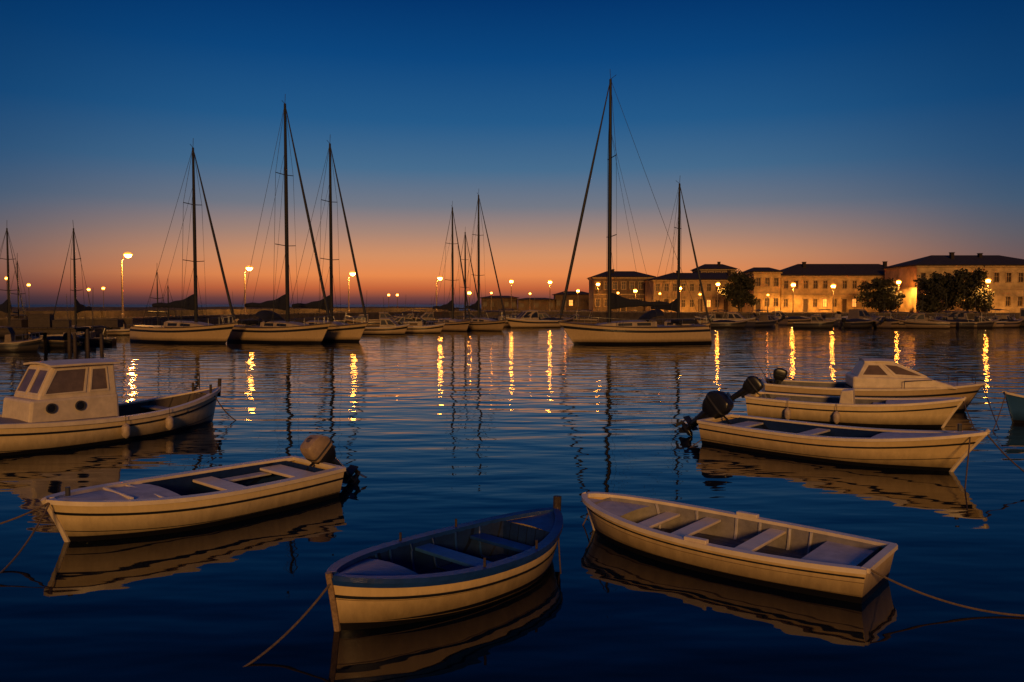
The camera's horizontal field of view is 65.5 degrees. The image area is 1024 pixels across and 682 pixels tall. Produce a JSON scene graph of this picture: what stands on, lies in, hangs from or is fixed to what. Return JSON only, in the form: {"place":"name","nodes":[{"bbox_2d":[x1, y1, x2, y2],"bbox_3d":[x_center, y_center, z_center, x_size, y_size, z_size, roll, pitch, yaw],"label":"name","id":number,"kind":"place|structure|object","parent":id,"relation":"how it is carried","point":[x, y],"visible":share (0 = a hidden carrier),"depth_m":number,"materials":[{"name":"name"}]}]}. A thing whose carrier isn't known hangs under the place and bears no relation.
{"place":"outdoors","nodes":[
{"label":"outdoors","id":0,"kind":"place"},
{"bbox_2d":[10,319,27,326],"bbox_3d":[-36.138,-1.307,58.502,1.040,0.580,0.740,1,3,15],"label":"crate","id":1,"kind":"object","parent":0,"point":[18,322],"visible":0.79,"depth_m":58.20,"materials":[{"name":"brown wood"}]},
{"bbox_2d":[28,314,53,326],"bbox_3d":[-34.571,-1.507,58.493,1.540,0.980,0.740,0,3,-6],"label":"crate","id":2,"kind":"object","parent":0,"point":[39,320],"visible":0.94,"depth_m":58.15,"materials":[{"name":"brown wood"}]},
{"bbox_2d":[106,319,123,326],"bbox_3d":[-29.185,-1.307,58.502,0.940,0.580,0.740,0,3,6],"label":"crate","id":3,"kind":"object","parent":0,"point":[114,322],"visible":1,"depth_m":58.16,"materials":[{"name":"brown wood"}]},
{"bbox_2d":[480,296,518,309],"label":"warehouse","id":4,"kind":"structure","parent":0,"point":[496,303],"depth_m":216.78,"materials":[{"name":"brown wood"}]},
{"bbox_2d":[0,308,1019,335],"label":"quay","id":5,"kind":"structure","parent":0,"point":[306,318],"depth_m":137.16,"materials":[{"name":"stone"}]},
{"bbox_2d":[121,252,132,316],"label":"street lamp","id":6,"kind":"object","parent":5,"relation":"on","point":[128,254],"visible":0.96,"depth_m":90.73,"materials":[{"name":"metal"}]},
{"bbox_2d":[0,307,458,317],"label":"sea wall","id":7,"kind":"structure","parent":5,"relation":"on","point":[103,314],"depth_m":112.03,"materials":[{"name":"stone"}]},
{"bbox_2d":[244,266,252,313],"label":"street lamp","id":8,"kind":"object","parent":5,"relation":"on","point":[248,267],"visible":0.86,"depth_m":123.68,"materials":[{"name":"metal"}]},
{"bbox_2d":[0,311,1019,319],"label":"quay edge","id":9,"kind":"object","parent":5,"relation":"on","point":[447,311],"visible":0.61,"depth_m":135.41,"materials":[{"name":"stone"}]},
{"bbox_2d":[719,269,759,311],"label":"tree","id":10,"kind":"object","parent":5,"relation":"on","point":[736,292],"visible":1,"depth_m":155.85,"materials":[{"name":"green plant"}]},
{"bbox_2d":[780,261,887,311],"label":"palazzo","id":11,"kind":"structure","parent":5,"relation":"on","point":[813,291],"depth_m":163.78,"materials":[{"name":"paint"}]},
{"bbox_2d":[802,298,808,311],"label":"door","id":12,"kind":"structure","parent":11,"relation":"in","point":[804,300],"depth_m":163.91,"materials":[{"name":"brown wood"}]},
{"bbox_2d":[841,298,847,311],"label":"door","id":13,"kind":"structure","parent":11,"relation":"in","point":[844,301],"depth_m":163.91,"materials":[{"name":"brown wood"}]},
{"bbox_2d":[854,277,905,312],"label":"tree","id":14,"kind":"object","parent":5,"relation":"on","point":[883,294],"visible":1,"depth_m":150.54,"materials":[{"name":"green plant"}]},
{"bbox_2d":[913,271,966,312],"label":"tree","id":15,"kind":"object","parent":5,"relation":"on","point":[934,288],"visible":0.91,"depth_m":143.06,"materials":[{"name":"green plant"}]},
{"bbox_2d":[881,252,1023,312],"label":"palazzo","id":16,"kind":"structure","parent":5,"relation":"on","point":[1006,277],"depth_m":149.85,"materials":[{"name":"beige paint"}]},
{"bbox_2d":[993,272,1000,282],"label":"window","id":17,"kind":"structure","parent":16,"relation":"in","point":[995,274],"depth_m":149.63,"materials":[{"name":"glass"}]},
{"bbox_2d":[1004,296,1011,306],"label":"window","id":18,"kind":"structure","parent":16,"relation":"in","point":[1007,298],"depth_m":149.90,"materials":[{"name":"glass"}]},
{"bbox_2d":[1005,272,1012,282],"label":"window","id":19,"kind":"structure","parent":16,"relation":"in","point":[1007,280],"depth_m":149.59,"materials":[{"name":"glass"}]},
{"bbox_2d":[1017,296,1023,306],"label":"window","id":20,"kind":"structure","parent":16,"relation":"in","point":[1020,301],"depth_m":149.88,"materials":[{"name":"glass"}]},
{"bbox_2d":[942,265,994,312],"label":"tree","id":21,"kind":"object","parent":5,"relation":"on","point":[984,301],"visible":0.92,"depth_m":141.54,"materials":[{"name":"green plant"}]},
{"bbox_2d":[0,305,1023,681],"bbox_3d":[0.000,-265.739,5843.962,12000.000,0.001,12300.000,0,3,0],"label":"water","id":22,"kind":"structure","parent":0,"point":[430,431],"depth_m":12.46,"materials":[{"name":"blue liquid"}]},
{"bbox_2d":[0,228,24,337],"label":"sailboat","id":23,"kind":"object","parent":22,"relation":"on","point":[5,306],"visible":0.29,"depth_m":79.22,"materials":[{"name":"paint"}]},
{"bbox_2d":[10,261,29,336],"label":"sailboat","id":24,"kind":"object","parent":22,"relation":"on","point":[18,312],"visible":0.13,"depth_m":82.32,"materials":[{"name":"white paint"}]},
{"bbox_2d":[0,327,42,351],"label":"motorboat","id":25,"kind":"object","parent":22,"relation":"on","point":[10,343],"visible":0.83,"depth_m":55.25,"materials":[{"name":"paint"}]},
{"bbox_2d":[0,327,92,349],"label":"jetty","id":26,"kind":"object","parent":22,"relation":"in","point":[46,330],"visible":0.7,"depth_m":57.35,"materials":[{"name":"brown wood"}]},
{"bbox_2d":[30,333,82,347],"bbox_3d":[-34.686,0.121,60.590,4.508,1.586,1.310,1,3,11],"label":"motorboat","id":27,"kind":"object","parent":22,"relation":"on","point":[57,342],"visible":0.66,"depth_m":60.08,"materials":[{"name":"paint"}]},
{"bbox_2d":[40,294,94,336],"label":"motorboat","id":28,"kind":"object","parent":22,"relation":"on","point":[81,333],"visible":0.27,"depth_m":68.97,"materials":[{"name":"paint"}]},
{"bbox_2d":[73,333,76,350],"bbox_3d":[-30.768,0.579,56.086,0.247,2.285,0.260,0,3,0],"label":"mooring pile","id":29,"kind":"object","parent":22,"relation":"in","point":[74,342],"visible":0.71,"depth_m":55.98,"materials":[{"name":"brown wood"}]},
{"bbox_2d":[53,225,101,336],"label":"sailboat","id":30,"kind":"object","parent":22,"relation":"on","point":[78,307],"visible":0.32,"depth_m":78.03,"materials":[{"name":"paint"}]},
{"bbox_2d":[85,329,89,350],"bbox_3d":[-30.030,0.429,56.379,0.247,2.558,0.260,0,3,0],"label":"mooring pile","id":31,"kind":"object","parent":22,"relation":"in","point":[87,341],"visible":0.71,"depth_m":56.27,"materials":[{"name":"brown wood"}]},
{"bbox_2d":[72,316,116,344],"bbox_3d":[-34.001,-1.795,64.601,3.293,5.044,1.253,0,3,-6],"label":"motorboat","id":32,"kind":"object","parent":22,"relation":"on","point":[94,339],"visible":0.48,"depth_m":64.30,"materials":[{"name":"paint"}]},
{"bbox_2d":[0,358,221,455],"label":"fishing boat","id":33,"kind":"object","parent":22,"relation":"on","point":[53,405],"visible":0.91,"depth_m":18.73,"materials":[{"name":"white paint"}]},
{"bbox_2d":[121,415,130,437],"bbox_3d":[-9.221,2.051,19.024,0.200,0.550,0.195,0,3,0],"label":"fender","id":34,"kind":"object","parent":33,"relation":"hanging from","point":[125,430],"visible":1,"depth_m":18.97,"materials":[{"name":"plastic"}]},
{"bbox_2d":[165,408,173,429],"bbox_3d":[-8.633,1.970,20.081,0.200,0.550,0.195,0,3,0],"label":"fender","id":35,"kind":"object","parent":33,"relation":"hanging from","point":[169,422],"visible":1,"depth_m":20.02,"materials":[{"name":"plastic"}]},
{"bbox_2d":[102,320,138,334],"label":"motorboat","id":36,"kind":"object","parent":22,"relation":"on","point":[123,330],"visible":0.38,"depth_m":85.24,"materials":[{"name":"white paint"}]},
{"bbox_2d":[148,270,167,324],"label":"sailboat","id":37,"kind":"object","parent":22,"relation":"on","point":[157,298],"visible":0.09,"depth_m":85.33,"materials":[{"name":"white paint"}]},
{"bbox_2d":[158,285,178,320],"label":"sailboat","id":38,"kind":"object","parent":22,"relation":"on","point":[160,311],"visible":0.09,"depth_m":83.36,"materials":[{"name":"white paint"}]},
{"bbox_2d":[130,144,235,343],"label":"sailboat","id":39,"kind":"object","parent":22,"relation":"on","point":[195,331],"visible":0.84,"depth_m":67.39,"materials":[{"name":"paint"}]},
{"bbox_2d":[41,435,366,541],"bbox_3d":[-4.602,2.380,12.875,1.930,1.288,5.446,2,4,42],"label":"motorboat","id":40,"kind":"object","parent":22,"relation":"on","point":[189,500],"visible":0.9,"depth_m":12.06,"materials":[{"name":"white paint"}]},
{"bbox_2d":[0,502,48,523],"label":"mooring rope","id":41,"kind":"object","parent":40,"relation":"attached to","point":[43,505],"visible":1,"depth_m":10.67,"materials":[{"name":"fabric"}]},
{"bbox_2d":[0,503,49,572],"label":"mooring rope","id":42,"kind":"object","parent":40,"relation":"attached to","point":[21,549],"visible":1,"depth_m":10.32,"materials":[{"name":"fabric"}]},
{"bbox_2d":[11,307,432,310],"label":"breakwater","id":43,"kind":"object","parent":22,"relation":"in","point":[93,308],"visible":0.3,"depth_m":277.91,"materials":[{"name":"stone"}]},
{"bbox_2d":[227,101,331,343],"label":"sailboat","id":44,"kind":"object","parent":22,"relation":"on","point":[274,327],"visible":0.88,"depth_m":67.51,"materials":[{"name":"paint"}]},
{"bbox_2d":[290,143,367,341],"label":"sailboat","id":45,"kind":"object","parent":22,"relation":"on","point":[340,332],"visible":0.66,"depth_m":70.12,"materials":[{"name":"paint"}]},
{"bbox_2d":[333,311,357,323],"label":"motorboat","id":46,"kind":"object","parent":22,"relation":"on","point":[344,320],"visible":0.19,"depth_m":122.72,"materials":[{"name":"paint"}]},
{"bbox_2d":[345,299,379,326],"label":"motorboat","id":47,"kind":"object","parent":22,"relation":"on","point":[369,324],"visible":0.64,"depth_m":115.29,"materials":[{"name":"white paint"}]},
{"bbox_2d":[369,312,401,320],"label":"motorboat","id":48,"kind":"object","parent":22,"relation":"on","point":[387,315],"visible":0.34,"depth_m":126.71,"materials":[{"name":"white paint"}]},
{"bbox_2d":[363,299,409,334],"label":"motorboat","id":49,"kind":"object","parent":22,"relation":"on","point":[389,326],"visible":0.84,"depth_m":86.97,"materials":[{"name":"white paint"}]},
{"bbox_2d":[385,302,418,325],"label":"motorboat","id":50,"kind":"object","parent":22,"relation":"on","point":[400,318],"visible":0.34,"depth_m":112.00,"materials":[{"name":"paint"}]},
{"bbox_2d":[394,307,426,321],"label":"motorboat","id":51,"kind":"object","parent":22,"relation":"on","point":[408,317],"visible":0.39,"depth_m":135.28,"materials":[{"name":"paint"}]},
{"bbox_2d":[398,317,444,332],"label":"motorboat","id":52,"kind":"object","parent":22,"relation":"on","point":[420,327],"visible":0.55,"depth_m":91.07,"materials":[{"name":"white paint"}]},
{"bbox_2d":[412,303,437,321],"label":"motorboat","id":53,"kind":"object","parent":22,"relation":"on","point":[426,316],"visible":0.53,"depth_m":130.62,"materials":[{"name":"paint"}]},
{"bbox_2d":[325,495,562,631],"bbox_3d":[-0.608,2.655,9.331,1.569,1.047,3.714,2,4,42],"label":"rowing boat","id":54,"kind":"object","parent":22,"relation":"on","point":[456,568],"visible":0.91,"depth_m":8.78,"materials":[{"name":"beige paint"}]},
{"bbox_2d":[243,584,330,666],"bbox_3d":[-2.211,2.721,7.523,0.024,0.592,1.249,2,3,41],"label":"mooring rope","id":55,"kind":"object","parent":54,"relation":"attached to","point":[290,629],"visible":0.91,"depth_m":7.62,"materials":[{"name":"fabric"}]},
{"bbox_2d":[557,507,561,573],"bbox_3d":[0.602,2.538,10.136,0.022,0.656,0.984,0,3,0],"label":"mooring rope","id":56,"kind":"object","parent":54,"relation":"attached to","point":[559,553],"visible":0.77,"depth_m":10.11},
{"bbox_2d":[425,201,470,330],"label":"sailboat","id":57,"kind":"object","parent":22,"relation":"on","point":[452,324],"visible":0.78,"depth_m":98.69,"materials":[{"name":"paint"}]},
{"bbox_2d":[450,232,481,320],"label":"sailboat","id":58,"kind":"object","parent":22,"relation":"on","point":[464,319],"visible":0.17,"depth_m":121.00,"materials":[{"name":"brown paint"}]},
{"bbox_2d":[457,192,506,330],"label":"sailboat","id":59,"kind":"object","parent":22,"relation":"on","point":[483,324],"visible":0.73,"depth_m":99.85,"materials":[{"name":"paint"}]},
{"bbox_2d":[485,309,515,326],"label":"motorboat","id":60,"kind":"object","parent":22,"relation":"on","point":[506,322],"visible":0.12,"depth_m":115.45,"materials":[{"name":"paint"}]},
{"bbox_2d":[506,297,560,327],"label":"motorboat","id":61,"kind":"object","parent":22,"relation":"on","point":[526,319],"visible":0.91,"depth_m":111.56,"materials":[{"name":"white paint"}]},
{"bbox_2d":[538,313,559,318],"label":"motorboat","id":62,"kind":"object","parent":22,"relation":"on","point":[543,315],"visible":0.31,"depth_m":130.80,"materials":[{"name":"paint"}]},
{"bbox_2d":[539,317,573,321],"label":"motorboat","id":63,"kind":"object","parent":22,"relation":"on","point":[568,319],"visible":0.17,"depth_m":122.63,"materials":[{"name":"white paint"}]},
{"bbox_2d":[561,309,598,323],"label":"motorboat","id":64,"kind":"object","parent":22,"relation":"on","point":[576,319],"visible":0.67,"depth_m":130.34,"materials":[{"name":"white paint"}]},
{"bbox_2d":[558,73,711,344],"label":"sailboat","id":65,"kind":"object","parent":22,"relation":"on","point":[643,329],"visible":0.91,"depth_m":65.12,"materials":[{"name":"paint"}]},
{"bbox_2d":[649,182,710,325],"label":"sailboat","id":66,"kind":"object","parent":22,"relation":"on","point":[674,305],"visible":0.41,"depth_m":80.45,"materials":[{"name":"paint"}]},
{"bbox_2d":[695,310,727,322],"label":"motorboat","id":67,"kind":"object","parent":22,"relation":"on","point":[713,317],"visible":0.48,"depth_m":133.09,"materials":[{"name":"paint"}]},
{"bbox_2d":[709,318,747,327],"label":"motorboat","id":68,"kind":"object","parent":22,"relation":"on","point":[727,324],"visible":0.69,"depth_m":111.84,"materials":[{"name":"paint"}]},
{"bbox_2d":[708,312,754,325],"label":"motorboat","id":69,"kind":"object","parent":22,"relation":"on","point":[734,316],"visible":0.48,"depth_m":118.41,"materials":[{"name":"paint"}]},
{"bbox_2d":[581,492,897,603],"bbox_3d":[2.648,2.700,10.466,4.199,0.825,1.650,2,3,40],"label":"dinghy","id":70,"kind":"object","parent":22,"relation":"on","point":[749,547],"visible":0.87,"depth_m":10.06,"materials":[{"name":"beige paint"}]},
{"bbox_2d":[871,569,1023,616],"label":"mooring rope","id":71,"kind":"object","parent":70,"relation":"attached to","point":[946,601],"visible":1,"depth_m":8.56,"materials":[{"name":"fabric"}]},
{"bbox_2d":[745,309,778,326],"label":"motorboat","id":72,"kind":"object","parent":22,"relation":"on","point":[766,321],"visible":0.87,"depth_m":115.71,"materials":[{"name":"paint"}]},
{"bbox_2d":[757,301,787,323],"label":"motorboat","id":73,"kind":"object","parent":22,"relation":"on","point":[780,313],"visible":0.23,"depth_m":136.82,"materials":[{"name":"paint"}]},
{"bbox_2d":[777,315,810,324],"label":"motorboat","id":74,"kind":"object","parent":22,"relation":"on","point":[784,320],"visible":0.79,"depth_m":127.12,"materials":[{"name":"white paint"}]},
{"bbox_2d":[793,315,835,327],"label":"motorboat","id":75,"kind":"object","parent":22,"relation":"on","point":[818,321],"visible":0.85,"depth_m":109.27,"materials":[{"name":"paint"}]},
{"bbox_2d":[676,391,990,471],"bbox_3d":[6.679,2.081,17.694,6.972,1.555,1.989,3,4,45],"label":"motorboat","id":76,"kind":"object","parent":22,"relation":"on","point":[932,450],"visible":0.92,"depth_m":16.84,"materials":[{"name":"beige paint"}]},
{"bbox_2d":[964,437,970,489],"bbox_3d":[8.440,2.250,14.756,0.026,0.828,1.440,2,3,33],"label":"mooring rope","id":77,"kind":"object","parent":76,"relation":"attached to","point":[967,463],"visible":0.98,"depth_m":14.74,"materials":[{"name":"fabric"}]},
{"bbox_2d":[987,435,1023,471],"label":"mooring rope","id":78,"kind":"object","parent":76,"relation":"attached to","point":[997,446],"visible":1,"depth_m":14.89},
{"bbox_2d":[822,311,847,320],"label":"motorboat","id":79,"kind":"object","parent":22,"relation":"on","point":[838,315],"visible":0.34,"depth_m":130.68,"materials":[{"name":"paint"}]},
{"bbox_2d":[727,376,966,427],"bbox_3d":[9.177,1.860,22.608,6.478,1.539,1.989,1,3,28],"label":"motorboat","id":80,"kind":"object","parent":22,"relation":"on","point":[852,410],"visible":0.84,"depth_m":21.81,"materials":[{"name":"white paint"}]},
{"bbox_2d":[784,405,790,419],"bbox_3d":[7.697,1.933,22.233,0.180,0.550,0.176,0,3,0],"label":"fender","id":81,"kind":"object","parent":80,"relation":"hanging from","point":[787,413],"visible":0.9,"depth_m":22.18,"materials":[{"name":"plastic"}]},
{"bbox_2d":[833,404,839,423],"bbox_3d":[8.804,1.972,21.600,0.180,0.550,0.176,0,3,0],"label":"fender","id":82,"kind":"object","parent":80,"relation":"hanging from","point":[836,416],"visible":1,"depth_m":21.55,"materials":[{"name":"plastic"}]},
{"bbox_2d":[830,305,875,325],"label":"motorboat","id":83,"kind":"object","parent":22,"relation":"on","point":[854,313],"visible":0.48,"depth_m":120.59,"materials":[{"name":"paint"}]},
{"bbox_2d":[838,318,875,327],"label":"motorboat","id":84,"kind":"object","parent":22,"relation":"on","point":[855,323],"visible":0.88,"depth_m":110.01,"materials":[{"name":"paint"}]},
{"bbox_2d":[747,345,985,411],"bbox_3d":[11.084,1.339,25.256,7.061,2.403,2.290,1,3,14],"label":"cabin cruiser","id":85,"kind":"object","parent":22,"relation":"on","point":[879,377],"visible":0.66,"depth_m":24.47,"materials":[{"name":"white paint"}]},
{"bbox_2d":[869,301,908,327],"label":"motorboat","id":86,"kind":"object","parent":22,"relation":"on","point":[901,325],"visible":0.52,"depth_m":110.74,"materials":[{"name":"white paint"}]},
{"bbox_2d":[876,317,904,327],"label":"motorboat","id":87,"kind":"object","parent":22,"relation":"on","point":[882,323],"visible":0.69,"depth_m":109.74,"materials":[{"name":"white paint"}]},
{"bbox_2d":[892,292,949,328],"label":"motorboat","id":88,"kind":"object","parent":22,"relation":"on","point":[915,320],"visible":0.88,"depth_m":108.46,"materials":[{"name":"white paint"}]},
{"bbox_2d":[928,296,957,320],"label":"motorboat","id":89,"kind":"object","parent":22,"relation":"on","point":[939,317],"visible":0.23,"depth_m":117.17,"materials":[{"name":"white paint"}]},
{"bbox_2d":[934,291,973,319],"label":"motorboat","id":90,"kind":"object","parent":22,"relation":"on","point":[954,314],"visible":0.31,"depth_m":122.98,"materials":[{"name":"brown paint"}]},
{"bbox_2d":[931,318,978,327],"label":"motorboat","id":91,"kind":"object","parent":22,"relation":"on","point":[953,323],"visible":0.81,"depth_m":112.16,"materials":[{"name":"brown paint"}]},
{"bbox_2d":[956,296,998,327],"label":"motorboat","id":92,"kind":"object","parent":22,"relation":"on","point":[984,322],"visible":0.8,"depth_m":111.25,"materials":[{"name":"paint"}]},
{"bbox_2d":[990,309,1015,327],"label":"motorboat","id":93,"kind":"object","parent":22,"relation":"on","point":[998,324],"visible":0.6,"depth_m":112.60,"materials":[{"name":"paint"}]},
{"bbox_2d":[993,318,1022,327],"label":"motorboat","id":94,"kind":"object","parent":22,"relation":"on","point":[1009,323],"visible":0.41,"depth_m":112.94,"materials":[{"name":"brown paint"}]},
{"bbox_2d":[1002,391,1023,422],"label":"rowing boat","id":95,"kind":"object","parent":22,"relation":"on","point":[1015,403],"visible":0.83,"depth_m":22.11,"materials":[{"name":"blue paint"}]},
{"bbox_2d":[1015,308,1023,326],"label":"motorboat","id":96,"kind":"object","parent":22,"relation":"on","point":[1022,316],"visible":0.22,"depth_m":115.91,"materials":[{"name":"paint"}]},
{"bbox_2d":[0,0,1023,304],"label":"sky","id":97,"kind":"structure","parent":0,"point":[791,132],"materials":[{"name":"blue"}]},
{"bbox_2d":[516,298,556,309],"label":"warehouse","id":98,"kind":"structure","parent":0,"point":[536,303],"depth_m":212.83,"materials":[{"name":"brown wood"}]},
{"bbox_2d":[540,300,546,309],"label":"door","id":99,"kind":"structure","parent":98,"relation":"in","point":[543,303],"depth_m":212.90,"materials":[{"name":"brown wood"}]},
{"bbox_2d":[552,291,588,309],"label":"warehouse","id":100,"kind":"structure","parent":0,"point":[575,300],"depth_m":215.80,"materials":[{"name":"beige"}]},
{"bbox_2d":[580,299,586,309],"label":"door","id":101,"kind":"structure","parent":100,"relation":"in","point":[582,301],"depth_m":215.88,"materials":[{"name":"brown wood"}]},
{"bbox_2d":[587,269,655,310],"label":"town house","id":102,"kind":"structure","parent":0,"point":[626,282],"depth_m":184.72,"materials":[{"name":"paint"}]},
{"bbox_2d":[643,270,741,311],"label":"town house","id":103,"kind":"structure","parent":0,"point":[711,289],"depth_m":171.76,"materials":[{"name":"paint"}]},
{"bbox_2d":[697,298,703,311],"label":"door","id":104,"kind":"structure","parent":103,"relation":"in","point":[699,300],"depth_m":171.90,"materials":[{"name":"brown wood"}]},
{"bbox_2d":[722,298,728,311],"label":"door","id":105,"kind":"structure","parent":103,"relation":"in","point":[725,304],"depth_m":171.95,"materials":[{"name":"brown wood"}]},
{"bbox_2d":[690,262,737,273],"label":"town house","id":106,"kind":"structure","parent":0,"point":[718,267],"depth_m":201.62,"materials":[{"name":"tile"}]},
{"bbox_2d":[740,267,783,311],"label":"town house","id":107,"kind":"structure","parent":0,"point":[768,280],"depth_m":162.24,"materials":[{"name":"paint"}]},
{"bbox_2d":[754,298,761,311],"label":"door","id":108,"kind":"structure","parent":107,"relation":"in","point":[759,306],"depth_m":162.44,"materials":[{"name":"brown wood"}]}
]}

